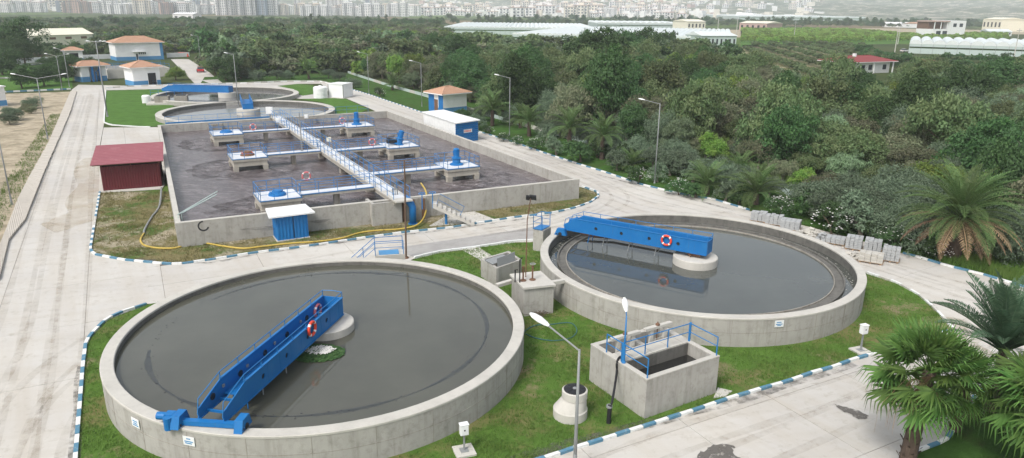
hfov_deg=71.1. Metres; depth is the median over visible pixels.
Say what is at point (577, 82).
broadleaf tree
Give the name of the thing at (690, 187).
round bush
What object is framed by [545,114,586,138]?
olive tree
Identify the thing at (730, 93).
broadleaf tree
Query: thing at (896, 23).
farm building
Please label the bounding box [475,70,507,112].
broadleaf tree
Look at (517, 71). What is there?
dark tree
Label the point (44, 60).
dark tree
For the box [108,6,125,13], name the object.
windows
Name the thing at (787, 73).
dark tree
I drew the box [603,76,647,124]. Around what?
dark tree
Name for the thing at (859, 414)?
damp patch
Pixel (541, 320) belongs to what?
street lamp
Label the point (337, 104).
green lawn
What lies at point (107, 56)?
boundary wall
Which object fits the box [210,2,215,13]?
apartment building
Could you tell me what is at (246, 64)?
broadleaf tree
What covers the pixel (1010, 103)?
broadleaf tree
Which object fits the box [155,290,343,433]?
scraper bridge
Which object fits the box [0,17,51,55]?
dark tree
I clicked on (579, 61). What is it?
broadleaf tree
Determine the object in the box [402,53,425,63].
light green tree
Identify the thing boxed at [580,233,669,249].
scum pipe
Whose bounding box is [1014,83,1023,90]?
scrub tree
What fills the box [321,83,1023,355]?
concrete service road
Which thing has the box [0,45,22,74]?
dark tree
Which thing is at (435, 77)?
broadleaf tree
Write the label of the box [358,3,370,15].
apartment building
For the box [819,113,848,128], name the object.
feathery tree
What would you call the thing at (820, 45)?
orchard
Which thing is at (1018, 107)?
feathery tree
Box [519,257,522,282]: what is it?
steel bollard pipe
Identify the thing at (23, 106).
scrub tree
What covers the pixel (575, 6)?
windows
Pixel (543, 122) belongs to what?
olive tree
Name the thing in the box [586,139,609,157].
round bush
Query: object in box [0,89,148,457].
concrete road
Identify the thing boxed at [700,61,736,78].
dark tree
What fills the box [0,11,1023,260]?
ground
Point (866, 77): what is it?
dark tree
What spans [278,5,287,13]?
windows
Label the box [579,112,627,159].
young palm
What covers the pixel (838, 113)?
olive tree
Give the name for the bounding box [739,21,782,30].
farm building
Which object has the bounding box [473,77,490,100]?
dark tree
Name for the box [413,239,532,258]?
painted kerb
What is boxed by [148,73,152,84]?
door leaf
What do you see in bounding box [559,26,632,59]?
dark tree
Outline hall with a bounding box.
[106,36,164,60]
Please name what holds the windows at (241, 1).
in the tower block at (247, 7)
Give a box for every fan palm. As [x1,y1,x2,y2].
[854,315,1004,457]
[922,339,1008,432]
[977,348,1023,457]
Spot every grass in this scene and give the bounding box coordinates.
[906,243,1023,281]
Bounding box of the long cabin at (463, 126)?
[422,110,479,140]
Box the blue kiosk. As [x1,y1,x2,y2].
[265,204,314,241]
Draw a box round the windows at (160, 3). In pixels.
[160,3,172,12]
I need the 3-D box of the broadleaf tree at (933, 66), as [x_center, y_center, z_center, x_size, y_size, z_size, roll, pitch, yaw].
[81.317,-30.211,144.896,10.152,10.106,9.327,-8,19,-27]
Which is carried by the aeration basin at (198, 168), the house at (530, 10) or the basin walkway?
the basin walkway
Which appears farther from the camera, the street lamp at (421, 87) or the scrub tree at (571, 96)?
the street lamp at (421, 87)
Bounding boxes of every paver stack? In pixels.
[750,210,767,222]
[765,213,783,226]
[780,217,801,230]
[825,234,845,245]
[844,234,863,251]
[857,249,883,265]
[863,236,882,251]
[882,243,900,263]
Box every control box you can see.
[452,421,476,457]
[849,323,870,354]
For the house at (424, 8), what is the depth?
1778.83 m
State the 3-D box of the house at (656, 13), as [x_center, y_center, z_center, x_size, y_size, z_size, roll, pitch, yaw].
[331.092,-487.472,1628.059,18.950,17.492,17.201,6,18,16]
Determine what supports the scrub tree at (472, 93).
on the roadside verge
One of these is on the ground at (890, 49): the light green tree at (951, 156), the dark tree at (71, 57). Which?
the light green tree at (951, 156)
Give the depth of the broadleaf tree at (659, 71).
119.58 m
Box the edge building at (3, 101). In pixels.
[0,85,7,106]
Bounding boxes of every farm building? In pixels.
[172,12,201,18]
[673,19,705,28]
[685,31,736,44]
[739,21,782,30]
[882,22,907,26]
[903,22,916,27]
[980,29,1012,35]
[982,17,1023,31]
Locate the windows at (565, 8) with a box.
[565,8,575,16]
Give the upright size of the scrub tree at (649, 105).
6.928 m
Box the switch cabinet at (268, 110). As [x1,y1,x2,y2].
[265,107,272,118]
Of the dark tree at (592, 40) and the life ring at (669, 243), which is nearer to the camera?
the life ring at (669, 243)
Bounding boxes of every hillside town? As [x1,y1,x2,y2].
[27,0,823,17]
[29,0,713,13]
[118,0,814,17]
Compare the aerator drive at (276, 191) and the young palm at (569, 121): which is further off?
the young palm at (569, 121)
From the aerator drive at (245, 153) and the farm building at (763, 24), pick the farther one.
the farm building at (763, 24)
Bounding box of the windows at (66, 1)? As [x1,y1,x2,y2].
[66,1,79,12]
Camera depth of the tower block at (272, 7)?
1413.68 m
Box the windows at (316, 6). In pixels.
[316,6,330,15]
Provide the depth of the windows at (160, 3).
1385.88 m
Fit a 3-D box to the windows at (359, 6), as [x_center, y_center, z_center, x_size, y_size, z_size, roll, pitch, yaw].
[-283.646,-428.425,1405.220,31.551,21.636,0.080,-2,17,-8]
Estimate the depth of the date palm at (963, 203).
52.38 m
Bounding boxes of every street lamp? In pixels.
[0,144,13,204]
[10,73,66,138]
[44,53,65,89]
[53,47,69,86]
[86,40,108,116]
[224,52,238,107]
[409,60,421,105]
[494,74,509,134]
[529,312,580,457]
[622,297,627,363]
[638,98,660,182]
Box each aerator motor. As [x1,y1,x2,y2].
[351,112,361,124]
[386,130,403,144]
[450,148,462,165]
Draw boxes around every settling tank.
[99,258,523,457]
[150,86,298,105]
[155,100,334,123]
[540,212,866,346]
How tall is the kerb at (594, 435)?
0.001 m
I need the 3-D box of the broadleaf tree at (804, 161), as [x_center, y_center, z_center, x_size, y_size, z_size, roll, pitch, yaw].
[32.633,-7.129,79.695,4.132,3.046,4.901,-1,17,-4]
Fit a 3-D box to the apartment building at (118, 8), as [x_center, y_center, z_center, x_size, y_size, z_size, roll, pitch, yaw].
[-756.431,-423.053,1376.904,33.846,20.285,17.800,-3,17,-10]
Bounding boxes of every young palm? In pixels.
[64,39,85,50]
[291,54,323,78]
[381,72,404,89]
[469,88,513,125]
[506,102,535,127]
[512,103,548,136]
[547,104,590,144]
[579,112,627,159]
[613,146,648,170]
[680,159,737,200]
[719,150,761,168]
[726,161,789,208]
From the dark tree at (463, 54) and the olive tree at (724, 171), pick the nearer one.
the olive tree at (724, 171)
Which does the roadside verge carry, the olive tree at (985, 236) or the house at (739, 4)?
the olive tree at (985, 236)
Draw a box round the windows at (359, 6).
[359,6,368,15]
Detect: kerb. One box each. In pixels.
[5,88,70,92]
[73,302,146,457]
[89,186,598,264]
[103,90,149,126]
[106,84,195,87]
[205,81,328,83]
[353,89,749,210]
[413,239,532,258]
[535,329,946,457]
[540,372,828,455]
[866,271,953,327]
[903,252,1022,286]
[918,394,976,451]
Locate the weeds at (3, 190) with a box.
[0,113,59,230]
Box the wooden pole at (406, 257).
[404,160,408,258]
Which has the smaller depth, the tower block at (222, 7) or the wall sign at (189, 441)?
the wall sign at (189, 441)
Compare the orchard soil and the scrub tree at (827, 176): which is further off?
the orchard soil
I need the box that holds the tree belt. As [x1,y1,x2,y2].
[261,13,977,24]
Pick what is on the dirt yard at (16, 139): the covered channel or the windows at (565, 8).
the covered channel
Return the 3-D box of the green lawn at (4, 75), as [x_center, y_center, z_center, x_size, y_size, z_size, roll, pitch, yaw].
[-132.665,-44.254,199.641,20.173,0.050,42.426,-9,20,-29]
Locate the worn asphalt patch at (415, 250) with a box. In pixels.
[390,226,534,255]
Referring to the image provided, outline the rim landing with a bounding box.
[533,211,550,250]
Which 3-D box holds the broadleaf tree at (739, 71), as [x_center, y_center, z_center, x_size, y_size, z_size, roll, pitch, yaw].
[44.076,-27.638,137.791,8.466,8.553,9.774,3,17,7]
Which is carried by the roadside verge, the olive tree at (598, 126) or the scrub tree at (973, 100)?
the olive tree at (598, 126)
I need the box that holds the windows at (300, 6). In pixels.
[300,6,315,15]
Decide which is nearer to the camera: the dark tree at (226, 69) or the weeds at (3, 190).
the weeds at (3, 190)
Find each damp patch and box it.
[697,444,739,457]
[835,404,867,418]
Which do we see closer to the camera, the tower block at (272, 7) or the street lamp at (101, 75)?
the street lamp at (101, 75)
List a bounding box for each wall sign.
[131,417,139,428]
[182,436,194,446]
[774,320,783,326]
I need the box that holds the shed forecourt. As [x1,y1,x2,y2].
[98,127,165,180]
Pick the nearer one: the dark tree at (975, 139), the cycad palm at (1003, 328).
the cycad palm at (1003, 328)
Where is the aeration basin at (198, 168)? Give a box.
[158,111,579,246]
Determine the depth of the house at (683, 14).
1620.31 m
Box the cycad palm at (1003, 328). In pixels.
[929,269,1023,412]
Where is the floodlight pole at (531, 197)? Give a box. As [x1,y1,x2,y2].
[525,195,535,276]
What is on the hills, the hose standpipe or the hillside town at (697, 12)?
the hillside town at (697, 12)
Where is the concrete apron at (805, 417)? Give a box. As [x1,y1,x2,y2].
[554,330,1008,457]
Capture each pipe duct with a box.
[495,279,511,287]
[552,278,568,284]
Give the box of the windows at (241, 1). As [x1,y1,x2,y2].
[241,1,254,14]
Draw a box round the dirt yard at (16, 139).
[0,92,69,241]
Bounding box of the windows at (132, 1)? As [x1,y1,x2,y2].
[132,1,148,13]
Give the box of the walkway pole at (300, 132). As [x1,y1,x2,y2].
[299,113,302,150]
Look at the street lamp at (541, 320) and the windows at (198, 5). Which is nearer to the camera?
the street lamp at (541, 320)
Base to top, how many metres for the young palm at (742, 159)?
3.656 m
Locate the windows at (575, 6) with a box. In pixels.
[575,6,586,16]
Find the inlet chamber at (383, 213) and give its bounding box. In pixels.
[365,185,426,225]
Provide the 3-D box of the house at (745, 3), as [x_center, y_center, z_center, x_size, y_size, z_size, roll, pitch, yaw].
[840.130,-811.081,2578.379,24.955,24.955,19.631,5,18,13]
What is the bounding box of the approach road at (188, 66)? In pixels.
[171,59,221,84]
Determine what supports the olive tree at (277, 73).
on the roadside verge
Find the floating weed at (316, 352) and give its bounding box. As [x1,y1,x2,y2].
[295,343,344,362]
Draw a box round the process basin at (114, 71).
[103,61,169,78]
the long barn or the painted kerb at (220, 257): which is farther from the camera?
the long barn
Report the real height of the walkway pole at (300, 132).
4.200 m
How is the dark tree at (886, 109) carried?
on the ground at (890, 49)
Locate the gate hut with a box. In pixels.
[60,46,83,57]
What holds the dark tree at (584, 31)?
on the ground at (890, 49)
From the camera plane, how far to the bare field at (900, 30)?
747.56 m
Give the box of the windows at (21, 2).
[10,2,26,11]
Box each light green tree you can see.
[165,66,188,79]
[385,54,405,83]
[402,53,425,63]
[683,52,696,59]
[692,78,728,105]
[698,131,729,159]
[727,73,756,102]
[786,166,815,184]
[872,79,898,92]
[903,159,967,187]
[927,151,973,173]
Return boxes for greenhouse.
[444,22,592,34]
[512,26,729,41]
[588,20,672,27]
[706,14,865,20]
[908,36,1023,56]
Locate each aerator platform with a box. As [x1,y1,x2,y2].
[209,120,288,145]
[227,140,320,171]
[253,173,373,212]
[301,114,374,136]
[333,132,419,159]
[369,151,479,183]
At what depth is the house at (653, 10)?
1819.24 m
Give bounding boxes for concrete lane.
[132,197,598,303]
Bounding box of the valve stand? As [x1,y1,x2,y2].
[418,191,435,208]
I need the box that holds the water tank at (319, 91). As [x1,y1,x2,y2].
[313,85,327,98]
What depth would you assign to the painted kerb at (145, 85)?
162.80 m
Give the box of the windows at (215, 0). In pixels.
[215,0,230,14]
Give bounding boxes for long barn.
[27,28,92,45]
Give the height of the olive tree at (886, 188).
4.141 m
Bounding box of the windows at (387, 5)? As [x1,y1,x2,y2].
[387,5,396,15]
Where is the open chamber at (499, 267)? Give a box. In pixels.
[481,251,521,284]
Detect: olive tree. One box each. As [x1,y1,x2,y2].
[0,106,24,118]
[0,113,20,124]
[19,96,42,106]
[238,67,252,77]
[249,70,266,79]
[268,69,285,78]
[281,70,295,78]
[320,69,335,77]
[331,71,346,80]
[345,77,362,87]
[441,81,463,88]
[468,105,490,117]
[497,101,527,123]
[532,117,560,132]
[534,88,558,119]
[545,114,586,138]
[572,125,600,143]
[587,121,611,137]
[591,133,624,156]
[611,108,631,140]
[615,133,656,161]
[636,145,671,167]
[640,108,681,147]
[661,136,698,166]
[668,148,700,174]
[688,154,737,185]
[706,158,745,187]
[719,163,761,185]
[728,136,757,163]
[761,175,787,197]
[783,177,841,212]
[805,181,891,232]
[819,107,848,117]
[829,168,874,194]
[842,193,893,231]
[861,194,927,240]
[863,176,926,205]
[868,160,939,188]
[870,202,969,258]
[876,103,911,136]
[894,181,988,244]
[912,184,954,201]
[924,139,970,158]
[928,154,962,169]
[937,204,1021,258]
[941,84,988,104]
[964,205,1023,267]
[969,206,1023,261]
[983,91,1020,110]
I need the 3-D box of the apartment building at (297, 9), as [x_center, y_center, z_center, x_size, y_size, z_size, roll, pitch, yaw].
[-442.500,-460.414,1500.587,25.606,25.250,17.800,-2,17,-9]
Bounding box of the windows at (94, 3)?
[92,3,102,12]
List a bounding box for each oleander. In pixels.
[373,87,384,96]
[482,125,491,133]
[497,133,511,140]
[509,135,524,144]
[525,138,544,148]
[625,166,648,183]
[664,178,691,195]
[763,196,795,216]
[811,199,856,234]
[874,222,919,250]
[922,239,954,259]
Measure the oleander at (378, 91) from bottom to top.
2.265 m
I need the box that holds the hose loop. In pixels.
[198,221,208,230]
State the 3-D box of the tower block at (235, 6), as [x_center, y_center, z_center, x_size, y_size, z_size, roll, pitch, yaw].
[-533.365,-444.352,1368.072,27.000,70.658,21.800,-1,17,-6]
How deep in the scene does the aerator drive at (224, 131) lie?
90.78 m
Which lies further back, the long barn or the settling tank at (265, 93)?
the long barn
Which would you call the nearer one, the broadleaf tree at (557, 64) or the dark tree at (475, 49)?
the broadleaf tree at (557, 64)
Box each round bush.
[454,108,470,115]
[470,113,486,129]
[535,123,557,142]
[544,134,563,154]
[558,140,592,161]
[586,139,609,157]
[605,148,630,170]
[612,142,638,158]
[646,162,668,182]
[657,149,682,175]
[678,158,705,182]
[680,181,704,197]
[710,178,742,200]
[728,185,753,204]
[788,183,828,218]
[825,188,872,228]
[832,188,877,235]
[859,218,907,242]
[899,225,949,246]
[964,230,991,251]
[975,239,1013,261]
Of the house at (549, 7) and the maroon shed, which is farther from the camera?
the house at (549, 7)
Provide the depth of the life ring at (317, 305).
37.67 m
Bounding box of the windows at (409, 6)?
[409,6,418,15]
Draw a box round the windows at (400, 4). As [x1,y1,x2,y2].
[397,4,408,14]
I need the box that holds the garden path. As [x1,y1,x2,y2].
[461,247,491,259]
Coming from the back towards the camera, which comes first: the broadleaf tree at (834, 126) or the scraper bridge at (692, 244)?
the broadleaf tree at (834, 126)
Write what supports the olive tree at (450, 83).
on the roadside verge
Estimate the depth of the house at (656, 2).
2314.94 m
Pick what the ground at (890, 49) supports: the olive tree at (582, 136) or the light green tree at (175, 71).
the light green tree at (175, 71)
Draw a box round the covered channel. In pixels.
[0,91,76,276]
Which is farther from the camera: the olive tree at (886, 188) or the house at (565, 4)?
the house at (565, 4)
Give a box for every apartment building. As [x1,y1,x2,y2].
[0,2,15,12]
[9,0,27,11]
[27,1,47,11]
[61,1,66,12]
[65,0,82,12]
[77,1,92,13]
[89,1,102,12]
[101,0,117,13]
[107,3,128,13]
[122,3,133,13]
[131,0,151,13]
[150,0,158,13]
[153,0,164,12]
[159,2,173,13]
[165,0,181,2]
[173,1,192,12]
[182,0,195,12]
[196,4,211,13]
[278,3,288,14]
[288,5,293,14]
[294,3,306,14]
[300,5,316,15]
[315,4,331,15]
[331,6,340,14]
[342,2,355,15]
[350,6,358,15]
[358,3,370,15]
[368,3,384,16]
[386,3,396,15]
[396,2,408,16]
[409,4,420,15]
[607,8,616,15]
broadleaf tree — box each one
[198,59,218,74]
[235,57,256,77]
[265,31,292,38]
[376,51,404,66]
[398,57,421,81]
[419,64,456,89]
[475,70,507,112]
[479,52,504,69]
[479,66,498,78]
[480,49,504,59]
[485,41,520,53]
[494,46,528,60]
[536,44,559,57]
[544,48,569,60]
[549,51,581,74]
[551,68,578,84]
[564,43,602,74]
[567,76,588,110]
[596,43,642,64]
[629,38,661,58]
[632,78,666,102]
[637,56,688,94]
[657,76,727,140]
[674,41,706,58]
[693,47,731,70]
[698,74,747,107]
[718,117,745,144]
[720,50,757,73]
[722,62,764,84]
[733,75,828,159]
[742,48,776,71]
[751,77,768,91]
[787,151,826,170]
[797,131,842,173]
[798,72,856,114]
[802,117,854,142]
[809,50,866,83]
[815,123,891,176]
[818,97,884,123]
[856,80,902,116]
[858,163,894,179]
[860,144,889,173]
[883,72,917,87]
[897,55,944,78]
[899,86,1000,154]
[907,125,939,144]
[937,58,954,72]
[983,82,1018,94]
[984,87,1020,98]
[987,96,1023,106]
[987,105,1017,119]
[988,97,1023,114]
[1008,106,1023,121]
[1013,57,1023,77]
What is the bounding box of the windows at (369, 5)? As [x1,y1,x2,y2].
[369,5,383,14]
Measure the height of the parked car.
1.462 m
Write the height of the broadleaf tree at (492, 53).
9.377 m
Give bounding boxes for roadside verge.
[201,73,1023,283]
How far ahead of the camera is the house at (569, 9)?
1582.23 m
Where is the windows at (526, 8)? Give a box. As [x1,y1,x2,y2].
[526,8,534,15]
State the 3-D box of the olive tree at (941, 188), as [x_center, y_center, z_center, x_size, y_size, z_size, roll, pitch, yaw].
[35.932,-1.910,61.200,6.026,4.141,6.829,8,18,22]
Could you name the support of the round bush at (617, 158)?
on the roadside verge
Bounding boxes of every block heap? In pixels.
[796,227,827,237]
[815,232,827,241]
[846,251,859,259]
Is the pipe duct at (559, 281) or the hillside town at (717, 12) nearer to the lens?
the pipe duct at (559, 281)
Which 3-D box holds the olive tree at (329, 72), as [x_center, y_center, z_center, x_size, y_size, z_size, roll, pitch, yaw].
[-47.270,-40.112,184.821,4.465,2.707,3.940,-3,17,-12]
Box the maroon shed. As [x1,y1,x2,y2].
[90,142,162,190]
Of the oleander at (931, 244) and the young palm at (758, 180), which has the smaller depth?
the oleander at (931, 244)
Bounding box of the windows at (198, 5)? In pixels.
[197,5,211,13]
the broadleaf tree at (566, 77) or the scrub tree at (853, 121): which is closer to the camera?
the scrub tree at (853, 121)
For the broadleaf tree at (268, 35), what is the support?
on the ground at (890, 49)
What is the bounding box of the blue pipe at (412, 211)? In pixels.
[406,195,417,224]
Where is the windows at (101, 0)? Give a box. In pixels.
[101,0,114,13]
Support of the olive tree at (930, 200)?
on the roadside verge
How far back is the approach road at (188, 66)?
197.66 m
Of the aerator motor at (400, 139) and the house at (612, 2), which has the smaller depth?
the aerator motor at (400, 139)
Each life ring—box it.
[301,171,310,180]
[307,320,316,336]
[314,303,321,316]
[661,235,671,245]
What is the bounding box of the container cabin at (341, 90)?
[327,82,354,98]
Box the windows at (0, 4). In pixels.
[0,4,12,10]
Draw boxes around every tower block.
[55,0,60,11]
[201,0,210,4]
[214,0,230,14]
[230,0,241,14]
[240,0,255,14]
[255,0,267,14]
[267,0,278,14]
[326,0,333,5]
[334,0,342,5]
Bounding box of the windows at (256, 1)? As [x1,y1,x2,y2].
[256,1,264,14]
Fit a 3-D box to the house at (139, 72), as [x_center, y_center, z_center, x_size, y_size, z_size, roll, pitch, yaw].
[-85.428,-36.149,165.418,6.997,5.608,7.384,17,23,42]
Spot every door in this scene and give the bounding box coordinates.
[147,72,156,84]
[434,99,437,109]
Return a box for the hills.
[11,0,1023,21]
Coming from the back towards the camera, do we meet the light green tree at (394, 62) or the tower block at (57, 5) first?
the tower block at (57, 5)
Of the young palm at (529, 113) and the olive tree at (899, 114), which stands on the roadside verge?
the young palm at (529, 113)
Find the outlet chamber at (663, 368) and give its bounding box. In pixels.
[589,321,719,418]
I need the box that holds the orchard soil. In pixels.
[742,44,852,76]
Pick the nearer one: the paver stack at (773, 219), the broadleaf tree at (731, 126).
the paver stack at (773, 219)
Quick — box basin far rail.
[165,105,367,124]
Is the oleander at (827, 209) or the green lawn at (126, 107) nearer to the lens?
the oleander at (827, 209)
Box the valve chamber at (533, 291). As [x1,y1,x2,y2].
[510,263,555,315]
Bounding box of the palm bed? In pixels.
[917,388,1023,457]
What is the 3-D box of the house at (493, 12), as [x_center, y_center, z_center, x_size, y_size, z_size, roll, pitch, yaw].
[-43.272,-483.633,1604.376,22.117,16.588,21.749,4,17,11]
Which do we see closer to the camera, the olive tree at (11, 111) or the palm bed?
the palm bed
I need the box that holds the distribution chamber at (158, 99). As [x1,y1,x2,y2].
[146,89,188,104]
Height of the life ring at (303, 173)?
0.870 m
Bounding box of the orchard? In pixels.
[742,40,865,76]
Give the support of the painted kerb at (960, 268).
on the ground at (890, 49)
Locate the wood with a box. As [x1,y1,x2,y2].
[201,24,1018,72]
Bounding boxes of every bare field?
[730,30,741,36]
[862,28,1023,33]
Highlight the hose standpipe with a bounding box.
[606,404,612,423]
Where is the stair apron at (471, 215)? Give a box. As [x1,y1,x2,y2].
[430,211,492,225]
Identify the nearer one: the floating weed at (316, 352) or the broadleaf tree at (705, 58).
the floating weed at (316, 352)
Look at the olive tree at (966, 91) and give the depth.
114.80 m
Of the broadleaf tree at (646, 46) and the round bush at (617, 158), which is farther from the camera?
the broadleaf tree at (646, 46)
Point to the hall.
(125, 48)
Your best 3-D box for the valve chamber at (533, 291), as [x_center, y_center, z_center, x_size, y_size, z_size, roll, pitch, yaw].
[1.244,3.541,43.969,2.041,3.099,2.565,-5,18,-19]
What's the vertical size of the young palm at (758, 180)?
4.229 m
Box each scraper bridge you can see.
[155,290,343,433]
[162,83,232,92]
[240,94,253,108]
[555,211,712,256]
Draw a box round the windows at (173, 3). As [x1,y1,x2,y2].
[173,3,191,12]
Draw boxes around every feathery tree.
[400,70,422,88]
[658,116,695,145]
[767,69,802,83]
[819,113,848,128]
[824,150,871,175]
[984,91,1008,105]
[998,103,1023,123]
[1016,86,1023,94]
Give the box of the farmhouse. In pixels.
[817,53,898,72]
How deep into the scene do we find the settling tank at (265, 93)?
145.06 m
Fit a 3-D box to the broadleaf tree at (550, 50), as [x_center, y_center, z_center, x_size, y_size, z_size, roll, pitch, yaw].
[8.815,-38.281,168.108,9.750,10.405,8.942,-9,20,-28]
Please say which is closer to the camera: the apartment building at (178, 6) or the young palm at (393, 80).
the young palm at (393, 80)
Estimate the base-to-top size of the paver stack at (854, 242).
1.010 m
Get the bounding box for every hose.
[140,183,426,248]
[143,187,161,231]
[524,322,576,340]
[610,356,620,406]
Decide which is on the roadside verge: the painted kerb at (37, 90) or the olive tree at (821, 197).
the olive tree at (821, 197)
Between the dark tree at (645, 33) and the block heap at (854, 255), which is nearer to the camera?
the block heap at (854, 255)
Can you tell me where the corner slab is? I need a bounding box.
[714,388,731,397]
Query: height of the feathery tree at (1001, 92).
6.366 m
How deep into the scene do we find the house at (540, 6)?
1821.43 m
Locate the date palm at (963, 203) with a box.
[894,157,1023,264]
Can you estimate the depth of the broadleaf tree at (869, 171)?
71.12 m
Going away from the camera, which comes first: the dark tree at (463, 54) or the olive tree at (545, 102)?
the olive tree at (545, 102)
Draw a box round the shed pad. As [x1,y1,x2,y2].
[99,162,164,192]
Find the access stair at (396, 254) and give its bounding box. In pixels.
[351,236,404,259]
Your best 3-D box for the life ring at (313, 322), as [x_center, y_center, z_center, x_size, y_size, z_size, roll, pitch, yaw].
[-9.718,4.840,34.848,0.162,0.810,0.810,4,17,12]
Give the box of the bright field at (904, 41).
[741,31,1006,46]
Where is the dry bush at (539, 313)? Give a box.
[524,310,553,317]
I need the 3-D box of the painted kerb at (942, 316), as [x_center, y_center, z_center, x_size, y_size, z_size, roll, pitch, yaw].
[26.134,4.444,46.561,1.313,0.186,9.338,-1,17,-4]
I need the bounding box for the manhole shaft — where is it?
[553,383,587,424]
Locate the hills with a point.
(981, 10)
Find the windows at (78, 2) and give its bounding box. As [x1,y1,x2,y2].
[78,2,91,11]
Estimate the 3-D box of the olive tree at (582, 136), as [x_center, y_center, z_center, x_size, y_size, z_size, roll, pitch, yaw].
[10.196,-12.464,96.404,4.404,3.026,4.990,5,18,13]
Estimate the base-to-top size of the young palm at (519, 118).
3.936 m
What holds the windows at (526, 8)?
in the house at (530, 10)
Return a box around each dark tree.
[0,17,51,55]
[0,36,44,63]
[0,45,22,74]
[6,63,43,88]
[30,63,61,85]
[35,56,57,67]
[47,57,77,82]
[57,52,78,63]
[74,55,94,62]
[196,25,217,30]
[205,54,243,80]
[360,58,375,75]
[417,33,445,46]
[438,33,472,55]
[439,54,461,85]
[448,48,481,62]
[451,54,491,101]
[462,44,483,56]
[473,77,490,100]
[491,46,541,100]
[493,51,541,111]
[511,66,558,116]
[519,42,554,75]
[538,67,554,81]
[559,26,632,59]
[575,28,592,44]
[576,67,591,79]
[579,42,637,133]
[602,25,645,46]
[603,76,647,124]
[615,50,644,86]
[615,97,653,141]
[631,26,669,53]
[632,52,655,70]
[661,53,687,64]
[678,57,704,84]
[690,67,717,81]
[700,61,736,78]
[750,99,821,163]
[761,68,805,102]
[785,66,803,75]
[830,81,872,114]
[831,72,853,84]
[850,69,883,87]
[855,95,902,136]
[879,67,946,126]
[931,115,1023,181]
[937,56,1003,97]
[964,108,999,131]
[966,136,1023,209]
[970,55,1023,89]
[1000,117,1023,130]
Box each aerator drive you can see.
[220,129,231,132]
[240,151,254,156]
[268,189,285,196]
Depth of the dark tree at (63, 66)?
167.75 m
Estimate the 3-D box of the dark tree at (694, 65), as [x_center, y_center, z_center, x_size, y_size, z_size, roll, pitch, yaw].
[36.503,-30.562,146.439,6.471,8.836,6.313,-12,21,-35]
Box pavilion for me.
[69,60,110,81]
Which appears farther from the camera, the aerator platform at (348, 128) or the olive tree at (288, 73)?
the olive tree at (288, 73)
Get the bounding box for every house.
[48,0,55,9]
[119,60,162,84]
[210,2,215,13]
[421,5,430,14]
[423,85,471,111]
[424,10,431,15]
[432,5,443,14]
[443,4,453,14]
[445,9,452,14]
[455,9,463,15]
[461,3,471,10]
[463,9,473,15]
[472,2,482,12]
[475,5,482,10]
[487,9,498,16]
[499,6,509,15]
[510,5,524,16]
[511,0,520,6]
[522,0,530,9]
[525,5,536,15]
[535,3,543,12]
[543,3,554,13]
[560,1,570,7]
[564,4,575,16]
[574,2,589,16]
[585,0,594,4]
[589,3,600,10]
[590,11,597,16]
[597,11,604,16]
[609,0,615,6]
[616,0,624,6]
[619,6,626,13]
[632,9,639,14]
[638,2,647,10]
[650,7,660,14]
[651,0,660,5]
[654,10,659,17]
[658,10,667,17]
[665,10,673,17]
[670,3,677,11]
[676,11,686,18]
[678,4,687,11]
[706,3,714,8]
[722,3,728,7]
[735,1,741,6]
[742,0,748,6]
[757,1,766,8]
[788,2,796,9]
[795,0,801,7]
[802,0,810,4]
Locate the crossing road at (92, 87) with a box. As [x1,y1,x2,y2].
[72,82,327,98]
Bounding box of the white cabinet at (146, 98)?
[141,95,150,102]
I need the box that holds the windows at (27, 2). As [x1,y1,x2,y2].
[27,2,45,11]
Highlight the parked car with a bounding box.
[196,66,203,71]
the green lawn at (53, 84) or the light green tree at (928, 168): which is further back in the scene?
the green lawn at (53, 84)
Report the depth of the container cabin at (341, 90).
145.50 m
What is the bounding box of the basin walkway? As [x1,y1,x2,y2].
[270,110,412,204]
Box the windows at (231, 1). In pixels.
[230,1,238,14]
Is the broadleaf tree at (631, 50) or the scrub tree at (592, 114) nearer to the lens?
the scrub tree at (592, 114)
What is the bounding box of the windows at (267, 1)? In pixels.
[267,1,276,14]
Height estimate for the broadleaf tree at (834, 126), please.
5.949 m
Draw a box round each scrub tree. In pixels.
[18,103,32,110]
[24,106,36,112]
[362,69,376,77]
[365,51,390,78]
[406,62,428,86]
[424,62,448,82]
[466,85,478,102]
[544,81,605,126]
[586,106,612,123]
[602,109,621,135]
[620,92,666,120]
[647,109,675,136]
[689,136,721,157]
[698,112,735,140]
[716,99,751,123]
[726,128,742,154]
[733,75,761,107]
[735,135,776,168]
[736,96,757,118]
[752,62,771,77]
[758,67,781,80]
[760,69,783,83]
[765,158,798,179]
[799,170,843,184]
[843,114,880,134]
[866,146,902,169]
[879,130,928,164]
[886,113,935,144]
[889,144,942,170]
[904,160,926,167]
[957,92,979,105]
[994,176,1023,212]
[999,92,1023,101]
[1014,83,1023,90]
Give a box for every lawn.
[0,65,71,76]
[0,77,72,90]
[78,242,952,457]
[92,188,596,261]
[105,89,173,126]
[280,84,313,95]
[302,98,366,113]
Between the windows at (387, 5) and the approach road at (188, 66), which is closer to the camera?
the approach road at (188, 66)
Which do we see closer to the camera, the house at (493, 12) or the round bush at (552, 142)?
the round bush at (552, 142)
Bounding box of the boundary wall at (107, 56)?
[17,52,189,63]
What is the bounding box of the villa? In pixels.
[916,20,966,34]
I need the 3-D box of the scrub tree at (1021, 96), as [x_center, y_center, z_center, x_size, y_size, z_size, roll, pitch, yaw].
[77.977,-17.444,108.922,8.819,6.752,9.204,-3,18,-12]
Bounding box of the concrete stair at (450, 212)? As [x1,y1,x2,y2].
[433,194,474,225]
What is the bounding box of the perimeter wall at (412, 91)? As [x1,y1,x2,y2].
[348,71,792,195]
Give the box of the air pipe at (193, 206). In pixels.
[177,191,217,220]

